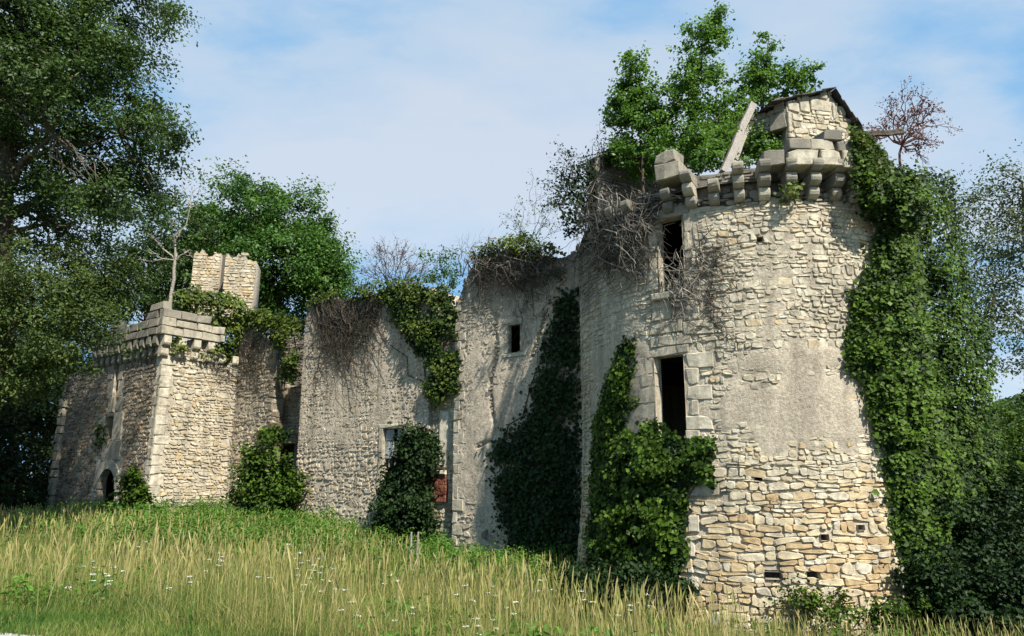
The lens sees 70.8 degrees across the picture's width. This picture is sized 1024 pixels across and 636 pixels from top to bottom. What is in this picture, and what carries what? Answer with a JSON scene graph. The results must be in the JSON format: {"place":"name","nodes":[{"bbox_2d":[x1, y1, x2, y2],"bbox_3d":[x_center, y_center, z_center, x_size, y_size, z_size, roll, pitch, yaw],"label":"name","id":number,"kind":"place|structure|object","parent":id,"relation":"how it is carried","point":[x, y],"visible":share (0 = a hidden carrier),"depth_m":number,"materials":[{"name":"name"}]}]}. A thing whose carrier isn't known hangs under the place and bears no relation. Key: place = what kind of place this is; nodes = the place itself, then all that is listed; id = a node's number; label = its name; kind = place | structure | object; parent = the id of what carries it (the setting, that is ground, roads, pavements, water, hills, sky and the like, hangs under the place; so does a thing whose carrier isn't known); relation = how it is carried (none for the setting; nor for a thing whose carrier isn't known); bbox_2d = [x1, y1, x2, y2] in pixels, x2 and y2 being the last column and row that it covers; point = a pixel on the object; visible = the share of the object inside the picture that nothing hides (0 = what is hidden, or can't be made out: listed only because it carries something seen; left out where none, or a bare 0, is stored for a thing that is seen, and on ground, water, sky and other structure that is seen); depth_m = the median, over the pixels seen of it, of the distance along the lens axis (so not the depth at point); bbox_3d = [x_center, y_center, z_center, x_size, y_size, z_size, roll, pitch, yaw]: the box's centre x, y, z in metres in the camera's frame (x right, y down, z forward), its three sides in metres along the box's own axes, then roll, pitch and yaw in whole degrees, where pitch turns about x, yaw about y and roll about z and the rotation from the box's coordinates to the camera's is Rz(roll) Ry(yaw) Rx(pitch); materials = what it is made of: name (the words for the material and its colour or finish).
{"place":"outdoors","nodes":[
{"label":"outdoors","id":0,"kind":"place"},
{"bbox_2d":[0,633,34,635],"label":"road","id":1,"kind":"structure","parent":0,"point":[7,634],"depth_m":7.64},
{"bbox_2d":[0,598,284,635],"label":"verge grass","id":2,"kind":"structure","parent":0,"point":[6,619],"depth_m":8.21,"materials":[{"name":"green plant"}]},
{"bbox_2d":[0,484,1023,635],"bbox_3d":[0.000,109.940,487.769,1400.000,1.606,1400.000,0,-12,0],"label":"ground","id":3,"kind":"structure","parent":0,"point":[684,606],"depth_m":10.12,"materials":[{"name":"green plant"}]},
{"bbox_2d":[0,269,72,516],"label":"shade tree","id":4,"kind":"object","parent":3,"relation":"on","point":[9,476],"visible":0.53,"depth_m":28.61,"materials":[{"name":"green plant"}]},
{"bbox_2d":[0,335,91,512],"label":"shade tree","id":5,"kind":"object","parent":3,"relation":"on","point":[50,418],"visible":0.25,"depth_m":32.57,"materials":[{"name":"green plant"}]},
{"bbox_2d":[1,292,91,480],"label":"shade tree","id":6,"kind":"object","parent":3,"relation":"on","point":[45,367],"visible":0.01,"depth_m":39.62,"materials":[{"name":"green plant"}]},
{"bbox_2d":[64,574,96,625],"bbox_3d":[-5.003,3.258,8.328,0.358,0.577,0.219,10,-16,-38],"label":"wild carrot","id":7,"kind":"object","parent":3,"relation":"on","point":[87,597],"visible":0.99,"depth_m":8.31,"materials":[{"name":"green plant"}]},
{"bbox_2d":[0,221,171,417],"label":"hazel tree","id":8,"kind":"object","parent":3,"relation":"on","point":[35,356],"visible":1,"depth_m":18.68,"materials":[{"name":"green plant"}]},
{"bbox_2d":[0,0,210,412],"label":"oak tree","id":9,"kind":"object","parent":3,"relation":"on","point":[45,69],"visible":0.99,"depth_m":20.69,"materials":[{"name":"green plant"}]},
{"bbox_2d":[103,575,112,619],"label":"wild carrot","id":10,"kind":"object","parent":3,"relation":"on","point":[107,577],"visible":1,"depth_m":8.46,"materials":[{"name":"green plant"}]},
{"bbox_2d":[104,567,124,597],"bbox_3d":[-5.802,3.896,10.426,0.313,0.575,0.198,1,-12,-6],"label":"wild carrot","id":11,"kind":"object","parent":3,"relation":"on","point":[113,576],"visible":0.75,"depth_m":10.43,"materials":[{"name":"green plant"}]},
{"bbox_2d":[105,464,156,514],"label":"ivy bush","id":12,"kind":"object","parent":3,"relation":"on","point":[134,486],"visible":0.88,"depth_m":24.37,"materials":[{"name":"green plant"}]},
{"bbox_2d":[37,184,237,342],"bbox_3d":[-19.698,1.503,37.051,10.093,16.834,6.944,0,-12,0],"label":"elm tree","id":13,"kind":"object","parent":3,"relation":"on","point":[164,271],"visible":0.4,"depth_m":37.31,"materials":[{"name":"green plant"}]},
{"bbox_2d":[45,250,260,515],"bbox_3d":[-14.516,3.112,30.129,8.326,12.038,5.063,-9,-15,36],"label":"gatehouse","id":14,"kind":"object","parent":3,"relation":"on","point":[169,430],"visible":0.72,"depth_m":27.42,"materials":[{"name":"stone"}]},
{"bbox_2d":[92,422,108,451],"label":"ivy","id":15,"kind":"object","parent":14,"relation":"attached to","point":[98,431],"visible":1,"depth_m":28.00,"materials":[{"name":"green plant"}]},
{"bbox_2d":[137,178,205,309],"bbox_3d":[-13.473,-2.762,28.285,2.661,6.109,1.401,0,-12,0],"label":"dead sapling","id":16,"kind":"object","parent":14,"relation":"on","point":[174,259],"visible":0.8,"depth_m":28.06,"materials":[{"name":"grey wood"}]},
{"bbox_2d":[169,336,225,361],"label":"ivy","id":17,"kind":"object","parent":14,"relation":"attached to","point":[187,351],"visible":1,"depth_m":27.06,"materials":[{"name":"green plant"}]},
{"bbox_2d":[187,352,239,406],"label":"dead vine","id":18,"kind":"object","parent":14,"relation":"attached to","point":[228,372],"visible":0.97,"depth_m":27.94,"materials":[{"name":"plant"}]},
{"bbox_2d":[173,283,257,363],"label":"ivy","id":19,"kind":"object","parent":14,"relation":"attached to","point":[189,299],"visible":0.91,"depth_m":28.23,"materials":[{"name":"green plant"}]},
{"bbox_2d":[165,576,193,615],"bbox_3d":[-4.298,3.625,9.284,0.358,0.577,0.219,7,-14,-30],"label":"wild carrot","id":20,"kind":"object","parent":3,"relation":"on","point":[185,590],"visible":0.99,"depth_m":9.27,"materials":[{"name":"green plant"}]},
{"bbox_2d":[145,155,366,334],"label":"lime tree","id":21,"kind":"object","parent":3,"relation":"on","point":[311,257],"visible":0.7,"depth_m":42.43,"materials":[{"name":"green plant"}]},
{"bbox_2d":[254,571,269,608],"bbox_3d":[-3.627,3.940,10.369,0.198,0.575,0.313,-6,-14,27],"label":"wild carrot","id":22,"kind":"object","parent":3,"relation":"on","point":[261,586],"visible":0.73,"depth_m":10.38,"materials":[{"name":"green plant"}]},
{"bbox_2d":[217,431,311,519],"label":"ivy bush","id":23,"kind":"object","parent":3,"relation":"on","point":[274,486],"visible":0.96,"depth_m":24.35,"materials":[{"name":"green plant"}]},
{"bbox_2d":[226,325,397,516],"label":"curtain wall","id":24,"kind":"structure","parent":3,"relation":"on","point":[255,410],"depth_m":27.73,"materials":[{"name":"grey stone"}]},
{"bbox_2d":[225,316,299,399],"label":"dead vine","id":25,"kind":"object","parent":24,"relation":"attached to","point":[251,352],"visible":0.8,"depth_m":28.14,"materials":[{"name":"brown plant"}]},
{"bbox_2d":[243,302,304,385],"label":"ivy","id":26,"kind":"object","parent":24,"relation":"attached to","point":[282,326],"visible":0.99,"depth_m":27.21,"materials":[{"name":"green plant"}]},
{"bbox_2d":[256,423,292,447],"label":"ivy","id":27,"kind":"object","parent":24,"relation":"attached to","point":[273,430],"visible":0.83,"depth_m":26.49,"materials":[{"name":"green plant"}]},
{"bbox_2d":[276,445,285,514],"bbox_3d":[-8.539,6.243,27.516,1.249,2.868,0.520,-8,-15,33],"label":"doorway","id":28,"kind":"structure","parent":24,"relation":"in","point":[284,447],"depth_m":28.21,"materials":[{"name":"grey stone"}]},
{"bbox_2d":[327,581,346,609],"bbox_3d":[-2.505,4.096,10.354,0.219,0.628,0.358,-8,-15,33],"label":"wild carrot","id":29,"kind":"object","parent":3,"relation":"on","point":[331,593],"visible":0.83,"depth_m":10.35,"materials":[{"name":"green plant"}]},
{"bbox_2d":[340,602,361,626],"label":"wild carrot","id":30,"kind":"object","parent":3,"relation":"on","point":[352,614],"visible":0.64,"depth_m":9.38,"materials":[{"name":"green plant"}]},
{"bbox_2d":[294,284,458,549],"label":"castle wing","id":31,"kind":"structure","parent":3,"relation":"on","point":[341,443],"depth_m":24.05,"materials":[{"name":"beige stone"}]},
{"bbox_2d":[293,277,396,408],"bbox_3d":[-5.999,0.775,25.016,5.648,5.156,0.247,-8,-15,33],"label":"dead vine","id":32,"kind":"object","parent":31,"relation":"attached to","point":[330,314],"visible":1,"depth_m":24.93,"materials":[{"name":"plant"}]},
{"bbox_2d":[305,277,391,311],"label":"ivy","id":33,"kind":"object","parent":31,"relation":"attached to","point":[332,292],"visible":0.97,"depth_m":25.15,"materials":[{"name":"green plant"}]},
{"bbox_2d":[354,235,434,288],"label":"dead bush","id":34,"kind":"object","parent":31,"relation":"on","point":[400,267],"visible":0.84,"depth_m":25.11,"materials":[{"name":"brown plant"}]},
{"bbox_2d":[353,271,461,408],"bbox_3d":[-3.680,0.652,23.244,4.984,4.679,0.614,-8,-15,33],"label":"ivy","id":35,"kind":"object","parent":31,"relation":"attached to","point":[427,385],"visible":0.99,"depth_m":22.68,"materials":[{"name":"green plant"}]},
{"bbox_2d":[378,280,462,399],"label":"ivy","id":36,"kind":"object","parent":31,"relation":"attached to","point":[434,313],"visible":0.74,"depth_m":22.54,"materials":[{"name":"green plant"}]},
{"bbox_2d":[418,244,464,292],"bbox_3d":[-2.393,-1.591,23.647,1.528,1.667,1.764,3,-13,-12],"label":"sapling","id":37,"kind":"object","parent":31,"relation":"on","point":[446,273],"visible":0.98,"depth_m":23.47,"materials":[{"name":"green plant"}]},
{"bbox_2d":[382,574,399,613],"bbox_3d":[-1.856,4.281,10.845,0.313,0.812,0.198,-4,-13,16],"label":"wild carrot","id":38,"kind":"object","parent":3,"relation":"on","point":[389,590],"visible":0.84,"depth_m":10.88,"materials":[{"name":"green plant"}]},
{"bbox_2d":[359,413,449,548],"bbox_3d":[-3.096,5.070,21.634,2.628,4.339,2.704,-12,-17,42],"label":"ivy bush","id":39,"kind":"object","parent":3,"relation":"on","point":[404,497],"visible":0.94,"depth_m":21.23,"materials":[{"name":"green plant"}]},
{"bbox_2d":[409,532,411,569],"bbox_3d":[-2.361,5.586,16.800,0.063,1.152,0.070,0,-12,0],"label":"wooden stake","id":40,"kind":"object","parent":3,"relation":"on","point":[410,547],"visible":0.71,"depth_m":16.84,"materials":[{"name":"grey wood"}]},
{"bbox_2d":[416,532,418,565],"bbox_3d":[-2.215,5.597,16.798,0.070,1.176,0.070,0,-12,0],"label":"wooden stake","id":41,"kind":"object","parent":3,"relation":"on","point":[416,546],"visible":0.49,"depth_m":16.85,"materials":[{"name":"grey wood"}]},
{"bbox_2d":[428,306,455,548],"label":"infill wall","id":42,"kind":"structure","parent":3,"relation":"on","point":[443,422],"depth_m":21.91,"materials":[{"name":"stone"}]},
{"bbox_2d":[456,585,475,619],"bbox_3d":[-0.685,4.398,10.714,0.358,0.782,0.219,-12,-17,44],"label":"wild carrot","id":43,"kind":"object","parent":3,"relation":"on","point":[466,598],"visible":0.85,"depth_m":10.81,"materials":[{"name":"green plant"}]},
{"bbox_2d":[505,601,517,632],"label":"wild carrot","id":44,"kind":"object","parent":3,"relation":"on","point":[514,602],"visible":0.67,"depth_m":9.60,"materials":[{"name":"green plant"}]},
{"bbox_2d":[0,502,1023,635],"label":"seed stalks","id":45,"kind":"object","parent":3,"relation":"on","point":[501,597],"visible":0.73,"depth_m":11.71,"materials":[{"name":"beige plant"}]},
{"bbox_2d":[451,248,671,573],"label":"castle wing","id":46,"kind":"structure","parent":3,"relation":"on","point":[489,399],"depth_m":21.01,"materials":[{"name":"beige stone"}]},
{"bbox_2d":[437,229,492,276],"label":"dead bush","id":47,"kind":"object","parent":46,"relation":"on","point":[465,255],"visible":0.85,"depth_m":23.34,"materials":[{"name":"grey plant"}]},
{"bbox_2d":[458,220,575,327],"bbox_3d":[0.205,-1.242,21.072,4.512,3.427,0.374,-8,-15,34],"label":"dead vine","id":48,"kind":"object","parent":46,"relation":"attached to","point":[519,271],"visible":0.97,"depth_m":21.20,"materials":[{"name":"brown plant"}]},
{"bbox_2d":[467,230,573,280],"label":"ivy","id":49,"kind":"object","parent":46,"relation":"attached to","point":[523,240],"visible":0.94,"depth_m":21.24,"materials":[{"name":"green plant"}]},
{"bbox_2d":[465,234,575,321],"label":"dead vine","id":50,"kind":"object","parent":46,"relation":"attached to","point":[495,265],"visible":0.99,"depth_m":21.40,"materials":[{"name":"brown plant"}]},
{"bbox_2d":[475,278,582,572],"bbox_3d":[0.452,3.055,19.949,3.926,8.324,0.533,-8,-15,34],"label":"ivy","id":51,"kind":"object","parent":46,"relation":"attached to","point":[516,485],"visible":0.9,"depth_m":19.62,"materials":[{"name":"green plant"}]},
{"bbox_2d":[500,295,564,378],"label":"dead vine","id":52,"kind":"object","parent":46,"relation":"attached to","point":[527,325],"visible":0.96,"depth_m":20.75,"materials":[{"name":"plant"}]},
{"bbox_2d":[498,168,569,244],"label":"dead bush","id":53,"kind":"object","parent":46,"relation":"on","point":[543,223],"visible":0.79,"depth_m":22.03,"materials":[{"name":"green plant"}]},
{"bbox_2d":[578,591,593,626],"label":"wild carrot","id":54,"kind":"object","parent":3,"relation":"on","point":[583,603],"visible":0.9,"depth_m":10.57,"materials":[{"name":"green plant"}]},
{"bbox_2d":[615,604,632,634],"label":"wild carrot","id":55,"kind":"object","parent":3,"relation":"on","point":[631,617],"visible":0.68,"depth_m":9.77,"materials":[{"name":"green plant"}]},
{"bbox_2d":[556,550,706,625],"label":"weed clump","id":56,"kind":"object","parent":3,"relation":"on","point":[626,573],"visible":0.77,"depth_m":13.81,"materials":[{"name":"green plant"}]},
{"bbox_2d":[637,593,649,628],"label":"wild carrot","id":57,"kind":"object","parent":3,"relation":"on","point":[646,608],"visible":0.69,"depth_m":10.86,"materials":[{"name":"green plant"}]},
{"bbox_2d":[576,87,955,635],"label":"round tower","id":58,"kind":"structure","parent":3,"relation":"on","point":[781,415],"depth_m":14.84,"materials":[{"name":"stone"}]},
{"bbox_2d":[555,158,600,239],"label":"ivy","id":59,"kind":"object","parent":58,"relation":"attached to","point":[579,177],"visible":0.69,"depth_m":19.58,"materials":[{"name":"green plant"}]},
{"bbox_2d":[537,114,619,212],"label":"dead bush","id":60,"kind":"object","parent":58,"relation":"on","point":[562,180],"visible":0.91,"depth_m":19.63,"materials":[{"name":"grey plant"}]},
{"bbox_2d":[583,335,637,486],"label":"ivy","id":61,"kind":"object","parent":58,"relation":"attached to","point":[611,390],"visible":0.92,"depth_m":16.35,"materials":[{"name":"green plant"}]},
{"bbox_2d":[570,185,675,300],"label":"dead vine","id":62,"kind":"object","parent":58,"relation":"attached to","point":[608,254],"visible":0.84,"depth_m":16.89,"materials":[{"name":"grey plant"}]},
{"bbox_2d":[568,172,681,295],"bbox_3d":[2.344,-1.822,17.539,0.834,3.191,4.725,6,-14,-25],"label":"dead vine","id":63,"kind":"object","parent":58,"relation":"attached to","point":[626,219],"visible":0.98,"depth_m":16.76,"materials":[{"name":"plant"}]},
{"bbox_2d":[597,141,654,172],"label":"ivy","id":64,"kind":"object","parent":58,"relation":"attached to","point":[605,159],"visible":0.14,"depth_m":19.68,"materials":[{"name":"green plant"}]},
{"bbox_2d":[624,394,639,411],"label":"ivy","id":65,"kind":"object","parent":58,"relation":"attached to","point":[631,405],"visible":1,"depth_m":15.93,"materials":[{"name":"green plant"}]},
{"bbox_2d":[598,44,680,193],"bbox_3d":[3.504,-5.261,19.471,2.534,4.856,2.140,-5,-13,22],"label":"maple sapling","id":66,"kind":"object","parent":58,"relation":"on","point":[631,107],"visible":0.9,"depth_m":19.38,"materials":[{"name":"green plant"}]},
{"bbox_2d":[581,417,718,577],"bbox_3d":[2.420,3.920,15.378,1.289,3.548,3.967,10,-16,-37],"label":"ivy","id":67,"kind":"object","parent":58,"relation":"attached to","point":[626,519],"visible":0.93,"depth_m":14.83,"materials":[{"name":"green plant"}]},
{"bbox_2d":[632,293,697,351],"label":"dead vine","id":68,"kind":"object","parent":58,"relation":"attached to","point":[677,306],"visible":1,"depth_m":15.47,"materials":[{"name":"plant"}]},
{"bbox_2d":[648,220,727,320],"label":"dead vine","id":69,"kind":"object","parent":58,"relation":"attached to","point":[680,287],"visible":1,"depth_m":15.48,"materials":[{"name":"grey plant"}]},
{"bbox_2d":[655,0,757,167],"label":"maple sapling","id":70,"kind":"object","parent":58,"relation":"on","point":[694,66],"visible":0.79,"depth_m":19.32,"materials":[{"name":"green plant"}]},
{"bbox_2d":[645,214,769,357],"bbox_3d":[4.081,-0.690,15.270,2.625,3.224,0.247,-6,-14,25],"label":"dead vine","id":71,"kind":"object","parent":58,"relation":"attached to","point":[709,267],"visible":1,"depth_m":15.21,"materials":[{"name":"plant"}]},
{"bbox_2d":[657,110,783,175],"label":"bramble bush","id":72,"kind":"object","parent":58,"relation":"on","point":[689,144],"visible":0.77,"depth_m":17.76,"materials":[{"name":"green plant"}]},
{"bbox_2d":[719,101,756,172],"bbox_3d":[5.547,-4.425,17.625,0.227,2.592,2.009,-12,-17,43],"label":"roof timber","id":73,"kind":"object","parent":58,"relation":"on","point":[736,142],"visible":0.92,"depth_m":17.48,"materials":[{"name":"beige wood"}]},
{"bbox_2d":[731,125,750,167],"bbox_3d":[5.627,-4.223,17.682,0.146,1.568,1.303,-11,-16,40],"label":"roof timber","id":74,"kind":"object","parent":58,"relation":"on","point":[746,132],"visible":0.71,"depth_m":17.69,"materials":[{"name":"beige wood"}]},
{"bbox_2d":[709,31,826,117],"bbox_3d":[7.118,-6.224,20.256,3.371,4.134,1.910,0,-12,0],"label":"maple sapling","id":75,"kind":"object","parent":58,"relation":"on","point":[761,80],"visible":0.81,"depth_m":20.11,"materials":[{"name":"green plant"}]},
{"bbox_2d":[774,180,804,205],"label":"ivy","id":76,"kind":"object","parent":58,"relation":"attached to","point":[794,186],"visible":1,"depth_m":14.99,"materials":[{"name":"green plant"}]},
{"bbox_2d":[843,256,874,376],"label":"ivy","id":77,"kind":"object","parent":58,"relation":"attached to","point":[849,296],"visible":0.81,"depth_m":14.67,"materials":[{"name":"green plant"}]},
{"bbox_2d":[847,127,899,188],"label":"ivy","id":78,"kind":"object","parent":58,"relation":"attached to","point":[865,142],"visible":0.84,"depth_m":15.12,"materials":[{"name":"green plant"}]},
{"bbox_2d":[866,128,904,136],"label":"broken beam","id":79,"kind":"structure","parent":58,"relation":"attached to","point":[876,133],"depth_m":19.41,"materials":[{"name":"grey wood"}]},
{"bbox_2d":[862,76,962,167],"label":"dead bush","id":80,"kind":"object","parent":58,"relation":"on","point":[902,142],"visible":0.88,"depth_m":20.58,"materials":[{"name":"brown plant"}]},
{"bbox_2d":[840,124,1012,599],"bbox_3d":[9.901,0.827,16.130,7.287,10.844,1.319,9,-15,-35],"label":"ivy","id":81,"kind":"object","parent":58,"relation":"attached to","point":[918,440],"visible":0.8,"depth_m":15.07,"materials":[{"name":"green plant"}]},
{"bbox_2d":[750,572,936,635],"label":"weed clump","id":82,"kind":"object","parent":3,"relation":"on","point":[809,604],"visible":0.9,"depth_m":12.72,"materials":[{"name":"green plant"}]},
{"bbox_2d":[876,450,1023,635],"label":"bramble bush","id":83,"kind":"object","parent":3,"relation":"on","point":[993,564],"visible":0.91,"depth_m":13.26,"materials":[{"name":"green plant"}]},
{"bbox_2d":[927,139,1023,387],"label":"willow tree","id":84,"kind":"object","parent":3,"relation":"on","point":[1003,255],"visible":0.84,"depth_m":21.99,"materials":[{"name":"green plant"}]},
{"bbox_2d":[972,389,1023,510],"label":"elder bush","id":85,"kind":"object","parent":3,"relation":"on","point":[1015,444],"visible":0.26,"depth_m":17.66,"materials":[{"name":"green plant"}]},
{"bbox_2d":[0,0,1023,475],"label":"sky","id":86,"kind":"structure","parent":0,"point":[428,121],"materials":[{"name":"blue"}]},
{"bbox_2d":[538,579,552,628],"bbox_3d":[0.524,4.623,11.299,0.360,1.010,0.101,5,-13,-22],"label":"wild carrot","id":87,"kind":"object","parent":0,"point":[539,599],"visible":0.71,"depth_m":11.34,"materials":[{"name":"green plant"}]},
{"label":"hill","id":88,"kind":"structure","parent":0,"visible":0},
{"bbox_2d":[946,392,1023,478],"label":"woodland","id":89,"kind":"object","parent":88,"relation":"on","point":[1005,401],"visible":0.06,"depth_m":303.70,"materials":[{"name":"green plant"}]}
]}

